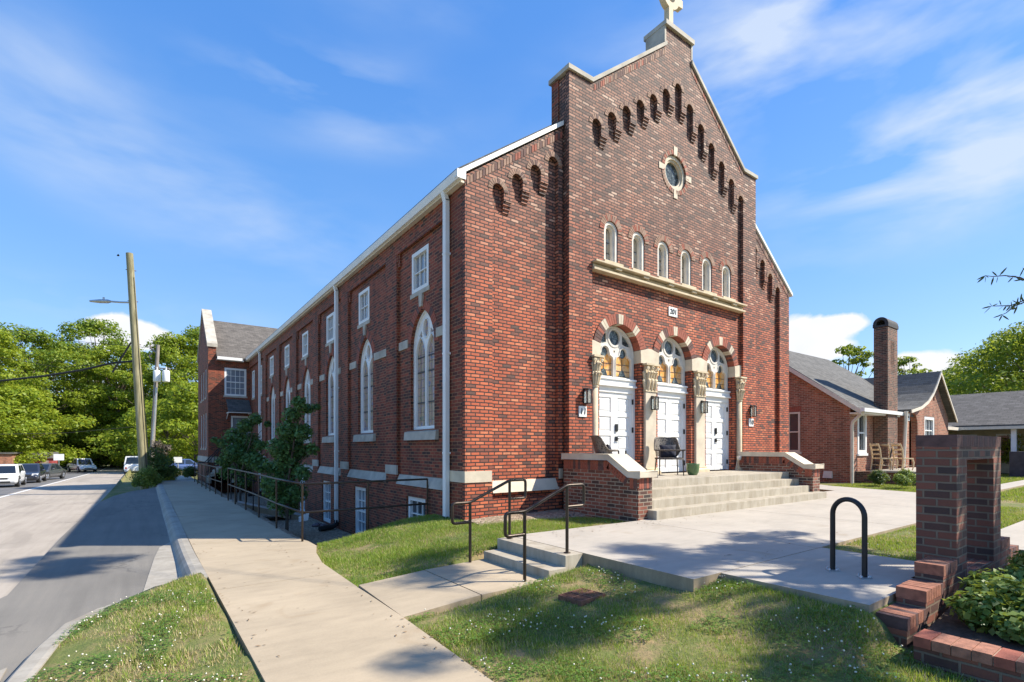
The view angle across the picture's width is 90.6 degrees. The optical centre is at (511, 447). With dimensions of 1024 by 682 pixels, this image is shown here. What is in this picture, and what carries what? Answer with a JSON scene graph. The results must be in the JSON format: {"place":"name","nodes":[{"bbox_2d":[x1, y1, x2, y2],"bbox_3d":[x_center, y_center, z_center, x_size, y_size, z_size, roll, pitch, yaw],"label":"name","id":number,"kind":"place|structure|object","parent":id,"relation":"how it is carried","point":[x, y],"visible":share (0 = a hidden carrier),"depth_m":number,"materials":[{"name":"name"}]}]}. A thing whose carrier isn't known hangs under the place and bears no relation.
{"place":"outdoors","nodes":[
{"label":"outdoors","id":0,"kind":"place"},
{"bbox_2d":[0,466,124,597],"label":"street","id":1,"kind":"structure","parent":0,"point":[37,524],"depth_m":16.75,"materials":[{"name":"grey asphalt"}]},
{"bbox_2d":[0,464,26,486],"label":"parked car","id":2,"kind":"object","parent":1,"relation":"on","point":[15,475],"visible":1,"depth_m":33.18,"materials":[{"name":"white paint"}]},
{"bbox_2d":[22,463,46,482],"bbox_3d":[-37.708,1.947,39.500,2.120,1.460,4.524,0,0,-36],"label":"parked car","id":3,"kind":"object","parent":1,"relation":"on","point":[37,472],"visible":0.51,"depth_m":39.09,"materials":[{"name":"blue paint"}]},
{"bbox_2d":[41,463,65,479],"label":"parked car","id":4,"kind":"object","parent":1,"relation":"on","point":[54,470],"visible":0.38,"depth_m":44.73,"materials":[{"name":"grey paint"}]},
{"bbox_2d":[67,458,96,471],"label":"pickup truck","id":5,"kind":"object","parent":1,"relation":"on","point":[83,464],"visible":1,"depth_m":69.17,"materials":[{"name":"white paint"}]},
{"bbox_2d":[0,542,178,679],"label":"gutter apron","id":6,"kind":"object","parent":1,"relation":"on","point":[163,569],"visible":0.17,"depth_m":7.79,"materials":[{"name":"concrete"}]},
{"bbox_2d":[124,456,138,473],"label":"van","id":7,"kind":"object","parent":1,"relation":"on","point":[131,462],"visible":0.34,"depth_m":59.90,"materials":[{"name":"white paint"}]},
{"bbox_2d":[0,487,169,681],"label":"parking bay","id":8,"kind":"object","parent":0,"point":[101,554],"visible":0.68,"depth_m":7.64,"materials":[{"name":"grey asphalt"}]},
{"bbox_2d":[164,475,309,519],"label":"path","id":9,"kind":"structure","parent":0,"point":[267,511],"depth_m":17.98,"materials":[{"name":"concrete"}]},
{"bbox_2d":[147,447,177,479],"bbox_3d":[-18.358,0.875,26.348,1.695,1.873,1.793,0,0,-36],"label":"bush","id":10,"kind":"object","parent":9,"relation":"on","point":[166,470],"visible":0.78,"depth_m":26.20,"materials":[{"name":"green plant"}]},
{"bbox_2d":[162,481,543,681],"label":"sidewalk","id":11,"kind":"structure","parent":0,"point":[312,622],"depth_m":5.45,"materials":[{"name":"concrete"}]},
{"bbox_2d":[194,462,221,496],"bbox_3d":[-13.351,1.235,22.031,0.113,1.070,9.891,0,0,-37],"label":"guard railing","id":12,"kind":"object","parent":11,"relation":"on","point":[207,477],"visible":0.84,"depth_m":21.08,"materials":[{"name":"brown metal"}]},
{"bbox_2d":[227,468,427,541],"bbox_3d":[-5.608,1.535,13.853,2.740,1.770,9.220,0,0,-36],"label":"guard railing","id":13,"kind":"object","parent":11,"relation":"on","point":[302,511],"visible":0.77,"depth_m":10.43,"materials":[{"name":"brown metal"}]},
{"bbox_2d":[0,0,1023,395],"label":"sky","id":14,"kind":"structure","parent":0,"point":[244,154],"materials":[{"name":"blue"}]},
{"bbox_2d":[31,465,1023,681],"bbox_3d":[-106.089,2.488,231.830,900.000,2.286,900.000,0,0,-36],"label":"ground","id":15,"kind":"structure","parent":0,"point":[651,649],"depth_m":4.30,"materials":[{"name":"green plant"}]},
{"bbox_2d":[0,452,22,463],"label":"brick outbuilding","id":16,"kind":"structure","parent":15,"relation":"on","point":[7,457],"depth_m":61.07,"materials":[{"name":"red brick"}]},
{"bbox_2d":[0,328,53,453],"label":"broadleaf tree","id":17,"kind":"object","parent":15,"relation":"on","point":[11,351],"visible":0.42,"depth_m":70.55,"materials":[{"name":"green plant"}]},
{"bbox_2d":[0,400,53,463],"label":"broadleaf tree","id":18,"kind":"object","parent":15,"relation":"on","point":[6,433],"visible":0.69,"depth_m":63.08,"materials":[{"name":"green plant"}]},
{"bbox_2d":[0,383,98,464],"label":"broadleaf tree","id":19,"kind":"object","parent":15,"relation":"on","point":[37,415],"visible":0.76,"depth_m":68.42,"materials":[{"name":"green plant"}]},
{"bbox_2d":[9,341,97,466],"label":"broadleaf tree","id":20,"kind":"object","parent":15,"relation":"on","point":[70,378],"visible":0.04,"depth_m":93.25,"materials":[{"name":"green plant"}]},
{"bbox_2d":[0,322,112,451],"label":"broadleaf tree","id":21,"kind":"object","parent":15,"relation":"on","point":[60,352],"visible":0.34,"depth_m":81.41,"materials":[{"name":"green plant"}]},
{"bbox_2d":[6,602,117,681],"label":"kerb","id":22,"kind":"structure","parent":15,"relation":"on","point":[33,663],"depth_m":4.32,"materials":[{"name":"concrete"}]},
{"bbox_2d":[21,390,114,467],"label":"broadleaf tree","id":23,"kind":"object","parent":15,"relation":"on","point":[66,410],"visible":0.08,"depth_m":87.72,"materials":[{"name":"green plant"}]},
{"bbox_2d":[24,318,153,451],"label":"broadleaf tree","id":24,"kind":"object","parent":15,"relation":"on","point":[87,328],"visible":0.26,"depth_m":91.04,"materials":[{"name":"green plant"}]},
{"bbox_2d":[53,399,134,466],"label":"broadleaf tree","id":25,"kind":"object","parent":15,"relation":"on","point":[105,462],"visible":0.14,"depth_m":87.91,"materials":[{"name":"green plant"}]},
{"bbox_2d":[53,344,167,467],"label":"broadleaf tree","id":26,"kind":"object","parent":15,"relation":"on","point":[110,381],"visible":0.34,"depth_m":84.62,"materials":[{"name":"green plant"}]},
{"bbox_2d":[89,252,149,489],"bbox_3d":[-19.741,-3.771,25.553,2.966,12.044,0.390,0,0,2],"label":"utility pole","id":27,"kind":"object","parent":15,"relation":"on","point":[139,410],"visible":0.93,"depth_m":25.37,"materials":[{"name":"brown wood"}]},
{"bbox_2d":[0,360,131,381],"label":"cable","id":28,"kind":"object","parent":27,"relation":"attached to","point":[92,367],"visible":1,"depth_m":25.83,"materials":[{"name":"black rubber"}]},
{"bbox_2d":[81,407,180,467],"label":"broadleaf tree","id":29,"kind":"object","parent":15,"relation":"on","point":[121,459],"visible":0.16,"depth_m":83.99,"materials":[{"name":"green plant"}]},
{"bbox_2d":[83,398,194,465],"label":"broadleaf tree","id":30,"kind":"object","parent":15,"relation":"on","point":[116,435],"visible":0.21,"depth_m":69.84,"materials":[{"name":"green plant"}]},
{"bbox_2d":[30,572,259,681],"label":"grass","id":31,"kind":"structure","parent":15,"relation":"on","point":[178,604],"depth_m":4.72,"materials":[{"name":"green plant"}]},
{"bbox_2d":[129,464,163,488],"bbox_3d":[-17.616,1.397,24.486,1.422,1.244,1.900,0,0,-36],"label":"bush","id":32,"kind":"object","parent":15,"relation":"on","point":[143,477],"visible":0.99,"depth_m":24.23,"materials":[{"name":"green plant"}]},
{"bbox_2d":[104,331,198,456],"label":"broadleaf tree","id":33,"kind":"object","parent":15,"relation":"on","point":[168,343],"visible":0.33,"depth_m":81.21,"materials":[{"name":"green plant"}]},
{"bbox_2d":[148,345,169,457],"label":"utility pole","id":34,"kind":"object","parent":15,"relation":"on","point":[157,375],"visible":0.91,"depth_m":47.66,"materials":[{"name":"white paint"}]},
{"bbox_2d":[122,380,197,463],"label":"broadleaf tree","id":35,"kind":"object","parent":15,"relation":"on","point":[188,412],"visible":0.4,"depth_m":63.08,"materials":[{"name":"green plant"}]},
{"bbox_2d":[140,325,199,439],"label":"broadleaf tree","id":36,"kind":"object","parent":15,"relation":"on","point":[192,334],"visible":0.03,"depth_m":82.64,"materials":[{"name":"green plant"}]},
{"bbox_2d":[155,483,207,578],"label":"kerb","id":37,"kind":"structure","parent":15,"relation":"on","point":[188,563],"depth_m":9.54,"materials":[{"name":"concrete"}]},
{"bbox_2d":[198,441,253,482],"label":"side stairs","id":38,"kind":"structure","parent":15,"relation":"on","point":[212,474],"depth_m":27.89,"materials":[{"name":"concrete"}]},
{"bbox_2d":[197,309,276,492],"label":"annexe","id":39,"kind":"structure","parent":15,"relation":"on","point":[225,349],"depth_m":29.75,"materials":[{"name":"brick"}]},
{"bbox_2d":[223,368,247,397],"bbox_3d":[-16.195,-3.800,29.689,1.250,1.710,0.130,0,0,-36],"label":"sash window","id":40,"kind":"structure","parent":39,"relation":"in","point":[234,379],"depth_m":29.70,"materials":[{"name":"white paint"}]},
{"bbox_2d":[210,412,271,500],"bbox_3d":[-11.662,0.540,22.094,2.849,4.162,1.679,0,0,12],"label":"tree","id":41,"kind":"object","parent":15,"relation":"on","point":[238,453],"visible":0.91,"depth_m":21.88,"materials":[{"name":"green plant"}]},
{"bbox_2d":[198,480,351,544],"bbox_3d":[-9.702,2.176,19.611,2.640,0.804,23.250,0,0,-36],"label":"gravel bed","id":42,"kind":"object","parent":15,"relation":"on","point":[315,535],"visible":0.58,"depth_m":15.95,"materials":[{"name":"grey gravel"}]},
{"bbox_2d":[230,473,290,518],"bbox_3d":[-8.984,1.712,18.125,1.735,1.616,1.440,0,0,-36],"label":"guard railing","id":43,"kind":"object","parent":42,"relation":"on","point":[231,474],"visible":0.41,"depth_m":17.42,"materials":[{"name":"black metal"}]},
{"bbox_2d":[254,395,321,530],"bbox_3d":[-6.400,0.532,14.575,1.708,3.977,1.873,0,0,-36],"label":"tree","id":44,"kind":"object","parent":15,"relation":"on","point":[290,452],"visible":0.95,"depth_m":14.26,"materials":[{"name":"green plant"}]},
{"bbox_2d":[317,514,625,586],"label":"grass","id":45,"kind":"structure","parent":15,"relation":"on","point":[404,552],"depth_m":8.35,"materials":[{"name":"green plant"}]},
{"bbox_2d":[25,515,920,681],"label":"clover","id":46,"kind":"object","parent":15,"relation":"on","point":[472,658],"depth_m":4.17,"materials":[{"name":"green plant"}]},
{"bbox_2d":[38,584,241,681],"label":"clover flowers","id":47,"kind":"object","parent":46,"relation":"on","point":[216,679],"visible":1,"depth_m":4.14,"materials":[{"name":"white plant"}]},
{"bbox_2d":[245,0,792,534],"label":"church","id":48,"kind":"structure","parent":15,"relation":"on","point":[469,330],"depth_m":12.38,"materials":[{"name":"brick"}]},
{"bbox_2d":[268,387,274,443],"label":"lancet window","id":49,"kind":"structure","parent":48,"relation":"in","point":[273,396],"depth_m":25.31,"materials":[{"name":"white paint"}]},
{"bbox_2d":[301,331,308,360],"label":"sash window","id":50,"kind":"structure","parent":48,"relation":"in","point":[305,354],"depth_m":19.93,"materials":[{"name":"white paint"}]},
{"bbox_2d":[305,369,311,442],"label":"lancet window","id":51,"kind":"structure","parent":48,"relation":"in","point":[307,380],"depth_m":19.86,"materials":[{"name":"white paint"}]},
{"bbox_2d":[324,481,330,522],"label":"sash window","id":52,"kind":"structure","parent":48,"relation":"in","point":[327,487],"depth_m":17.44,"materials":[{"name":"white paint"}]},
{"bbox_2d":[325,312,333,346],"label":"sash window","id":53,"kind":"structure","parent":48,"relation":"in","point":[330,318],"depth_m":17.16,"materials":[{"name":"white paint"}]},
{"bbox_2d":[322,356,338,442],"bbox_3d":[-6.017,-1.657,17.001,0.270,2.955,1.600,0,0,-36],"label":"lancet window","id":54,"kind":"structure","parent":48,"relation":"in","point":[330,439],"depth_m":17.39,"materials":[{"name":"white paint"}]},
{"bbox_2d":[355,486,365,533],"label":"sash window","id":55,"kind":"structure","parent":48,"relation":"in","point":[360,493],"depth_m":14.78,"materials":[{"name":"white paint"}]},
{"bbox_2d":[357,286,369,328],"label":"sash window","id":56,"kind":"structure","parent":48,"relation":"in","point":[364,296],"depth_m":14.53,"materials":[{"name":"white paint"}]},
{"bbox_2d":[353,339,375,441],"bbox_3d":[-4.111,-1.657,14.369,0.270,2.955,1.600,0,0,-36],"label":"lancet window","id":57,"kind":"structure","parent":48,"relation":"in","point":[367,358],"depth_m":14.57,"materials":[{"name":"white paint"}]},
{"bbox_2d":[408,496,424,517],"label":"sash window","id":58,"kind":"structure","parent":48,"relation":"in","point":[417,510],"depth_m":11.75,"materials":[{"name":"white paint"}]},
{"bbox_2d":[410,243,429,299],"bbox_3d":[-2.054,-3.980,11.500,0.120,1.030,0.970,0,0,-36],"label":"sash window","id":59,"kind":"structure","parent":48,"relation":"in","point":[420,259],"depth_m":11.57,"materials":[{"name":"white paint"}]},
{"bbox_2d":[404,310,438,439],"bbox_3d":[-1.989,-1.657,11.436,0.270,2.955,1.600,0,0,-36],"label":"lancet window","id":60,"kind":"structure","parent":48,"relation":"in","point":[424,334],"depth_m":11.56,"materials":[{"name":"white paint"}]},
{"bbox_2d":[603,222,623,266],"bbox_3d":[2.305,-4.787,11.977,0.640,1.091,0.300,0,0,-36],"label":"arched window","id":61,"kind":"structure","parent":48,"relation":"in","point":[610,232],"depth_m":12.06,"materials":[{"name":"wood"}]},
{"bbox_2d":[593,314,645,459],"bbox_3d":[2.519,-1.275,12.228,1.821,3.830,0.304,0,0,-36],"label":"doorway","id":62,"kind":"structure","parent":48,"relation":"in","point":[617,386],"depth_m":12.33,"materials":[{"name":"white wood"}]},
{"bbox_2d":[631,232,649,274],"bbox_3d":[3.091,-4.787,12.545,0.640,1.091,0.300,0,0,-36],"label":"arched window","id":63,"kind":"structure","parent":48,"relation":"in","point":[637,239],"depth_m":12.63,"materials":[{"name":"wood"}]},
{"bbox_2d":[656,241,673,281],"bbox_3d":[3.877,-4.787,13.114,0.640,1.091,0.300,0,0,-36],"label":"arched window","id":64,"kind":"structure","parent":48,"relation":"in","point":[662,247],"depth_m":13.21,"materials":[{"name":"wood"}]},
{"bbox_2d":[665,156,683,190],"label":"round window","id":65,"kind":"structure","parent":48,"relation":"in","point":[674,172],"depth_m":13.53,"materials":[{"name":"stone"}]},
{"bbox_2d":[653,326,695,471],"bbox_3d":[4.220,-1.275,13.459,1.821,3.830,0.304,0,0,-36],"label":"doorway","id":66,"kind":"structure","parent":48,"relation":"in","point":[672,390],"depth_m":13.59,"materials":[{"name":"white wood"}]},
{"bbox_2d":[680,250,695,288],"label":"arched window","id":67,"kind":"structure","parent":48,"relation":"in","point":[686,264],"depth_m":13.77,"materials":[{"name":"wood"}]},
{"bbox_2d":[701,258,716,294],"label":"arched window","id":68,"kind":"structure","parent":48,"relation":"in","point":[706,264],"depth_m":14.33,"materials":[{"name":"wood"}]},
{"bbox_2d":[702,337,737,469],"bbox_3d":[5.921,-1.275,14.690,1.821,3.830,0.304,0,0,-36],"label":"doorway","id":69,"kind":"structure","parent":48,"relation":"in","point":[717,393],"depth_m":14.85,"materials":[{"name":"white wood"}]},
{"bbox_2d":[721,265,735,300],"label":"arched window","id":70,"kind":"structure","parent":48,"relation":"in","point":[726,276],"depth_m":14.90,"materials":[{"name":"wood"}]},
{"bbox_2d":[465,509,585,524],"bbox_3d":[0.387,1.402,9.971,2.520,0.136,1.000,0,0,-36],"label":"gravel bed","id":71,"kind":"object","parent":15,"relation":"on","point":[556,514],"visible":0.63,"depth_m":10.05,"materials":[{"name":"beige gravel"}]},
{"bbox_2d":[484,537,581,577],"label":"garden steps","id":72,"kind":"structure","parent":15,"relation":"on","point":[544,560],"depth_m":6.59,"materials":[{"name":"concrete"}]},
{"bbox_2d":[451,478,526,562],"bbox_3d":[-0.302,1.020,7.188,1.280,1.140,0.090,0,0,-36],"label":"handrail","id":73,"kind":"object","parent":72,"relation":"on","point":[510,498],"visible":0.94,"depth_m":7.08,"materials":[{"name":"brown metal"}]},
{"bbox_2d":[504,483,584,581],"bbox_3d":[0.425,1.020,6.184,1.280,1.140,0.090,0,0,-36],"label":"handrail","id":74,"kind":"object","parent":72,"relation":"on","point":[542,500],"visible":0.91,"depth_m":6.17,"materials":[{"name":"brown metal"}]},
{"bbox_2d":[558,588,604,606],"bbox_3d":[0.707,1.520,5.129,0.380,0.082,0.300,0,0,-43],"label":"flat reddish-brown stone slab","id":75,"kind":"object","parent":15,"relation":"on","point":[575,597],"visible":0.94,"depth_m":5.08,"materials":[{"name":"stone"}]},
{"bbox_2d":[832,343,873,376],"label":"broadleaf tree","id":76,"kind":"object","parent":15,"relation":"on","point":[852,350],"visible":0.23,"depth_m":45.66,"materials":[{"name":"green plant"}]},
{"bbox_2d":[789,317,957,483],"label":"brick cottage","id":77,"kind":"structure","parent":15,"relation":"on","point":[841,419],"depth_m":21.29,"materials":[{"name":"red brick"}]},
{"bbox_2d":[789,412,801,453],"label":"sash window","id":78,"kind":"structure","parent":77,"relation":"in","point":[794,417],"depth_m":21.78,"materials":[{"name":"white glass"}]},
{"bbox_2d":[857,415,867,455],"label":"sash window","id":79,"kind":"structure","parent":77,"relation":"in","point":[862,421],"depth_m":20.80,"materials":[{"name":"white paint"}]},
{"bbox_2d":[925,416,933,434],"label":"sash window","id":80,"kind":"structure","parent":77,"relation":"in","point":[929,421],"depth_m":24.23,"materials":[{"name":"white paint"}]},
{"bbox_2d":[856,467,915,484],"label":"brick patio","id":81,"kind":"structure","parent":15,"relation":"on","point":[861,476],"depth_m":19.97,"materials":[{"name":"brick"}]},
{"bbox_2d":[869,443,891,469],"bbox_3d":[14.664,0.347,20.196,0.636,1.052,0.506,0,0,-6],"label":"wooden chair","id":82,"kind":"object","parent":81,"relation":"on","point":[880,458],"visible":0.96,"depth_m":20.07,"materials":[{"name":"brown wood"}]},
{"bbox_2d":[891,443,914,469],"bbox_3d":[15.386,0.347,19.996,0.636,1.052,0.506,0,0,-6],"label":"wooden chair","id":83,"kind":"object","parent":81,"relation":"on","point":[902,458],"visible":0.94,"depth_m":19.83,"materials":[{"name":"brown wood"}]},
{"bbox_2d":[898,356,943,376],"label":"broadleaf tree","id":84,"kind":"object","parent":15,"relation":"on","point":[904,362],"visible":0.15,"depth_m":49.55,"materials":[{"name":"green plant"}]},
{"bbox_2d":[827,505,1023,560],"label":"grass","id":85,"kind":"structure","parent":15,"relation":"on","point":[887,545],"depth_m":7.31,"materials":[{"name":"green plant"}]},
{"bbox_2d":[913,629,1023,681],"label":"brick wall","id":86,"kind":"structure","parent":15,"relation":"on","point":[981,661],"depth_m":3.63,"materials":[{"name":"red brick"}]},
{"bbox_2d":[942,321,1023,393],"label":"broadleaf tree","id":87,"kind":"object","parent":15,"relation":"on","point":[1009,341],"visible":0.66,"depth_m":50.85,"materials":[{"name":"green plant"}]},
{"bbox_2d":[944,333,1023,394],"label":"broadleaf tree","id":88,"kind":"object","parent":15,"relation":"on","point":[969,370],"visible":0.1,"depth_m":58.96,"materials":[{"name":"green plant"}]},
{"bbox_2d":[948,390,1023,472],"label":"porch house","id":89,"kind":"structure","parent":15,"relation":"on","point":[998,414],"depth_m":28.04,"materials":[{"name":"gray shingle"},{"name":"brick"},{"name":"white paint"}]},
{"bbox_2d":[977,267,1023,320],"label":"willow oak","id":90,"kind":"object","parent":15,"relation":"on","point":[1017,303],"visible":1,"depth_m":6.19,"materials":[{"name":"green plant"}]},
{"bbox_2d":[1001,433,1023,463],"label":"bush","id":91,"kind":"object","parent":15,"relation":"on","point":[1004,447],"visible":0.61,"depth_m":27.77,"materials":[{"name":"green plant"}]},
{"bbox_2d":[1009,451,1023,476],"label":"porch wall","id":92,"kind":"structure","parent":15,"relation":"on","point":[1016,463],"depth_m":24.02,"materials":[{"name":"brick"}]},
{"bbox_2d":[518,480,1023,612],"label":"plaza","id":93,"kind":"structure","parent":0,"point":[687,553],"depth_m":6.79,"materials":[{"name":"concrete"}]},
{"bbox_2d":[561,452,826,521],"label":"entrance steps","id":94,"kind":"structure","parent":93,"relation":"on","point":[625,487],"depth_m":10.65,"materials":[{"name":"concrete"}]},
{"bbox_2d":[590,435,626,453],"bbox_3d":[2.036,0.193,10.845,0.712,0.921,0.667,0,0,-4],"label":"wicker chair","id":95,"kind":"object","parent":94,"relation":"on","point":[600,446],"visible":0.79,"depth_m":10.60,"materials":[{"name":"grey wicker"}]},
{"bbox_2d":[654,437,685,475],"bbox_3d":[3.782,0.193,12.287,0.667,0.921,0.712,0,0,3],"label":"wicker chair","id":96,"kind":"object","parent":94,"relation":"on","point":[658,441],"visible":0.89,"depth_m":12.42,"materials":[{"name":"grey wicker"}]},
{"bbox_2d":[659,445,676,456],"bbox_3d":[3.780,0.077,12.284,0.400,0.330,0.158,0,-14,3],"label":"pillow","id":97,"kind":"object","parent":96,"relation":"on","point":[667,453],"visible":0.84,"depth_m":12.22,"materials":[{"name":"blue fabric"}]},
{"bbox_2d":[686,463,699,474],"bbox_3d":[4.368,0.514,12.248,0.320,0.275,0.320,0,0,-36],"label":"plant pot","id":98,"kind":"object","parent":94,"relation":"on","point":[692,468],"visible":0.97,"depth_m":12.13,"materials":[{"name":"green ceramic"}]},
{"bbox_2d":[825,497,872,578],"bbox_3d":[3.534,0.917,5.329,0.194,0.805,0.486,0,0,-21],"label":"bike rack","id":99,"kind":"object","parent":93,"relation":"on","point":[864,516],"visible":1,"depth_m":5.22,"materials":[{"name":"black metal"}]},
{"bbox_2d":[876,435,1018,648],"bbox_3d":[4.913,0.845,5.542,4.480,1.950,0.329,0,0,-36],"label":"brick sign frame","id":100,"kind":"object","parent":93,"relation":"on","point":[958,505],"visible":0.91,"depth_m":5.04,"materials":[{"name":"red brick"}]},
{"bbox_2d":[828,482,915,491],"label":"grass","id":101,"kind":"structure","parent":0,"point":[897,487],"depth_m":17.99,"materials":[{"name":"green plant"}]},
{"bbox_2d":[867,470,889,484],"bbox_3d":[13.226,1.042,18.270,0.893,0.571,0.593,0,0,-36],"label":"bush","id":102,"kind":"object","parent":101,"relation":"on","point":[878,477],"visible":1,"depth_m":18.10,"materials":[{"name":"green plant"}]},
{"bbox_2d":[892,468,915,486],"bbox_3d":[13.224,0.992,17.063,1.282,0.605,0.620,0,0,-36],"label":"bush","id":103,"kind":"object","parent":101,"relation":"on","point":[906,477],"visible":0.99,"depth_m":16.87,"materials":[{"name":"green plant"}]},
{"bbox_2d":[927,567,1023,652],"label":"planting soil","id":104,"kind":"structure","parent":0,"point":[945,622],"depth_m":4.15,"materials":[{"name":"brown soil"}]},
{"bbox_2d":[943,568,1023,644],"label":"leafy shrub","id":105,"kind":"object","parent":104,"relation":"on","point":[991,603],"visible":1,"depth_m":4.14,"materials":[{"name":"green plant"}]},
{"bbox_2d":[988,550,1023,582],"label":"leafy shrub","id":106,"kind":"object","parent":104,"relation":"on","point":[1017,570],"visible":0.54,"depth_m":4.90,"materials":[{"name":"green plant"}]},
{"bbox_2d":[1001,487,1023,502],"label":"grass","id":107,"kind":"structure","parent":0,"point":[1014,493],"depth_m":14.26,"materials":[{"name":"green plant"}]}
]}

